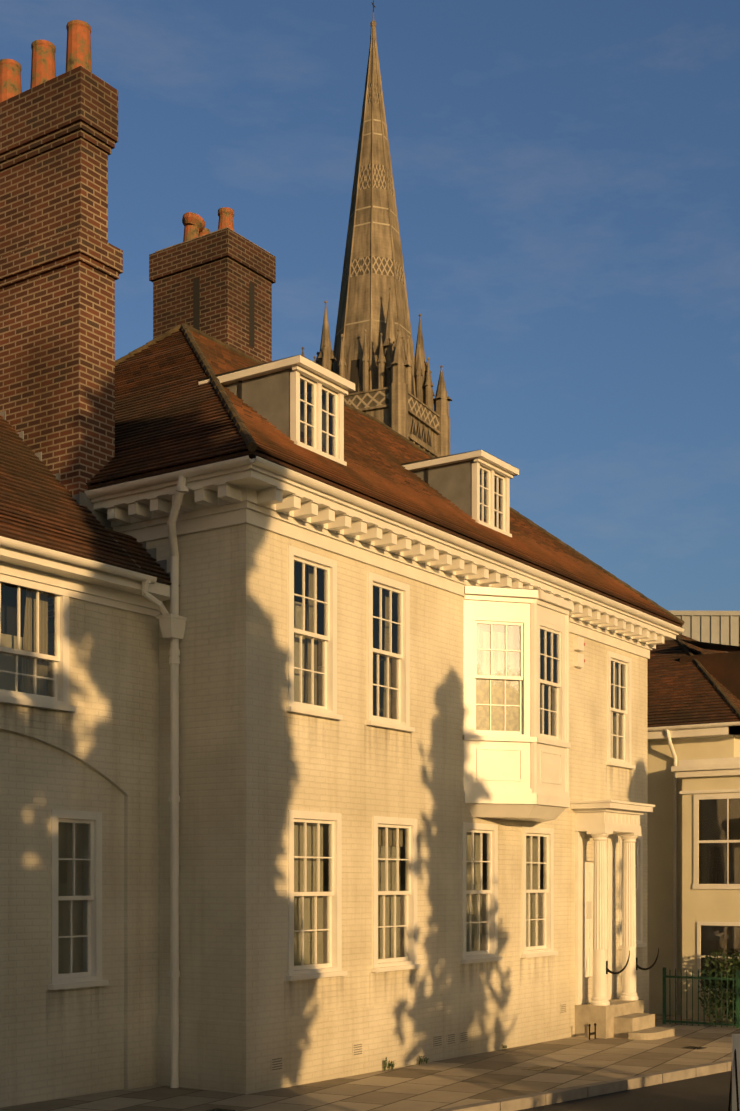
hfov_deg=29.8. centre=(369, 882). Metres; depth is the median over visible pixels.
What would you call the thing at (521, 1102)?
kerb
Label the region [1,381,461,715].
dark rooms
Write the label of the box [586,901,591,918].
sign plaque
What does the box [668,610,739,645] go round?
building
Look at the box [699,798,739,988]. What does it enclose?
window glass
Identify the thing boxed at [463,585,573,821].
oriel bay
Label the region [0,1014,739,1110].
pavement
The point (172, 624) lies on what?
downpipes
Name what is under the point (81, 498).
chimney flashing
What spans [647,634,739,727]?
neighbour roof
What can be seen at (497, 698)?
window glass
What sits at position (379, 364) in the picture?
cathedral spire
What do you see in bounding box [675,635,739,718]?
roof hip ridge
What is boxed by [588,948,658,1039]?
iron handrails
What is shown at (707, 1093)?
road
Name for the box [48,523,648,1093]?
block walls
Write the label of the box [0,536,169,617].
wing eaves
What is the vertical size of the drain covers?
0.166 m
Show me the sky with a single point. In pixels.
(566, 173)
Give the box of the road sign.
[728,1034,739,1110]
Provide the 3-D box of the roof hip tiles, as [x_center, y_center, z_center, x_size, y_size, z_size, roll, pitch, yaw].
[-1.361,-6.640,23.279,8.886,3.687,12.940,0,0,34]
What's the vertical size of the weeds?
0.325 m
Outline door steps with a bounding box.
[575,999,674,1039]
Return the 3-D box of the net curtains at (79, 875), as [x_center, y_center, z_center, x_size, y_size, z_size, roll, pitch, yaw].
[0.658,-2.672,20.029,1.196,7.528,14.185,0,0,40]
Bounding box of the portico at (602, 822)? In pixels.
[570,800,654,1038]
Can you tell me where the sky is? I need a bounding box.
[0,0,739,610]
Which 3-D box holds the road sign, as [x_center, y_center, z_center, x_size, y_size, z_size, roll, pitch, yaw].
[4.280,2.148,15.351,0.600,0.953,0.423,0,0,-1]
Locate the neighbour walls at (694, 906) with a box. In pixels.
[647,736,739,1021]
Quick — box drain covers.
[205,1046,706,1110]
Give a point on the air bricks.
(277, 1062)
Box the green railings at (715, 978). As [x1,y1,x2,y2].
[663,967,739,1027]
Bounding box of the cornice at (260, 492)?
[85,455,683,689]
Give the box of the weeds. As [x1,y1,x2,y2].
[384,1044,506,1070]
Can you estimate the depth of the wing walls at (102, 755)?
16.04 m
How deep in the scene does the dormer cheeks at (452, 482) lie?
21.61 m
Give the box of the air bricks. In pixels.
[271,1003,566,1071]
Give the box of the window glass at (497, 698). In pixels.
[476,624,519,730]
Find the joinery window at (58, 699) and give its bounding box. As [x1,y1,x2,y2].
[0,375,646,989]
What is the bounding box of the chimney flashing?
[0,411,169,585]
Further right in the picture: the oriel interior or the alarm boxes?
the alarm boxes
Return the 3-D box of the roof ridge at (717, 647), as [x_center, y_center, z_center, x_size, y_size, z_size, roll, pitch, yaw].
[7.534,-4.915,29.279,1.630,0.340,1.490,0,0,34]
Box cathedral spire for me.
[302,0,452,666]
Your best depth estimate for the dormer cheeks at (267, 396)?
17.83 m
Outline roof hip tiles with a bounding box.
[115,323,684,626]
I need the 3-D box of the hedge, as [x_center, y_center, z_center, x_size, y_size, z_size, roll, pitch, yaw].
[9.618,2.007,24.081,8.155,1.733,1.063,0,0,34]
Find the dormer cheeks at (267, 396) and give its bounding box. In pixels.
[196,355,354,483]
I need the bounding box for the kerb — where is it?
[433,1059,731,1110]
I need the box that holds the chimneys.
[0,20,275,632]
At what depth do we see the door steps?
23.32 m
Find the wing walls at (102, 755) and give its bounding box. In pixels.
[0,598,158,1107]
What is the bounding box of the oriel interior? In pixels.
[503,625,550,637]
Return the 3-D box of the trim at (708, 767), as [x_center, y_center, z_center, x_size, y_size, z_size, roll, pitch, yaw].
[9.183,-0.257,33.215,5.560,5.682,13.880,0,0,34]
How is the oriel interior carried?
in the oriel bay
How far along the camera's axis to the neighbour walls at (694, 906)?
27.91 m
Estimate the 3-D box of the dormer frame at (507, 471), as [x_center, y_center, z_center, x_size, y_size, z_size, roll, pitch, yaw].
[1.349,-6.035,22.168,1.665,1.100,1.220,0,0,34]
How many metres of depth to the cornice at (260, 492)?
17.35 m
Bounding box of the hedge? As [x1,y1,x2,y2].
[697,948,739,1023]
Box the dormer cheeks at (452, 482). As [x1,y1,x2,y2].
[402,450,517,552]
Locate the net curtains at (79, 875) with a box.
[0,601,622,973]
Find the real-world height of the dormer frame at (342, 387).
1.100 m
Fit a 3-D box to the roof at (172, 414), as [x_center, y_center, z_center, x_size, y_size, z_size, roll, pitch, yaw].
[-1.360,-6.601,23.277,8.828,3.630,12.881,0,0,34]
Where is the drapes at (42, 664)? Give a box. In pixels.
[20,567,616,846]
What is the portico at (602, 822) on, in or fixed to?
attached to the block walls at (246, 785)
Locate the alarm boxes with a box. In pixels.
[574,636,584,667]
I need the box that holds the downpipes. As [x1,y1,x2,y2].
[141,476,188,1087]
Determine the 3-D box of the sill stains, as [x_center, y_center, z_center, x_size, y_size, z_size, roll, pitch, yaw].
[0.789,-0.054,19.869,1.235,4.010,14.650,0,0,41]
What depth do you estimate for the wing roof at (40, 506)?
16.23 m
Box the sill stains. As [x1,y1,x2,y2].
[1,708,641,1036]
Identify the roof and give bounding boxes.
[0,415,179,585]
[86,328,681,665]
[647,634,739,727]
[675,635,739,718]
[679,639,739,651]
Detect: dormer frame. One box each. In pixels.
[199,355,354,465]
[403,450,518,536]
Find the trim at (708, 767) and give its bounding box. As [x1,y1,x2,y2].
[647,721,739,1010]
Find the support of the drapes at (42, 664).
attached to the block walls at (246, 785)
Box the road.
[446,1067,731,1110]
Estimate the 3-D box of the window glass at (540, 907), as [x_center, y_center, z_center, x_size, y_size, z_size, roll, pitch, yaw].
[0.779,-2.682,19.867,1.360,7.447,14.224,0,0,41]

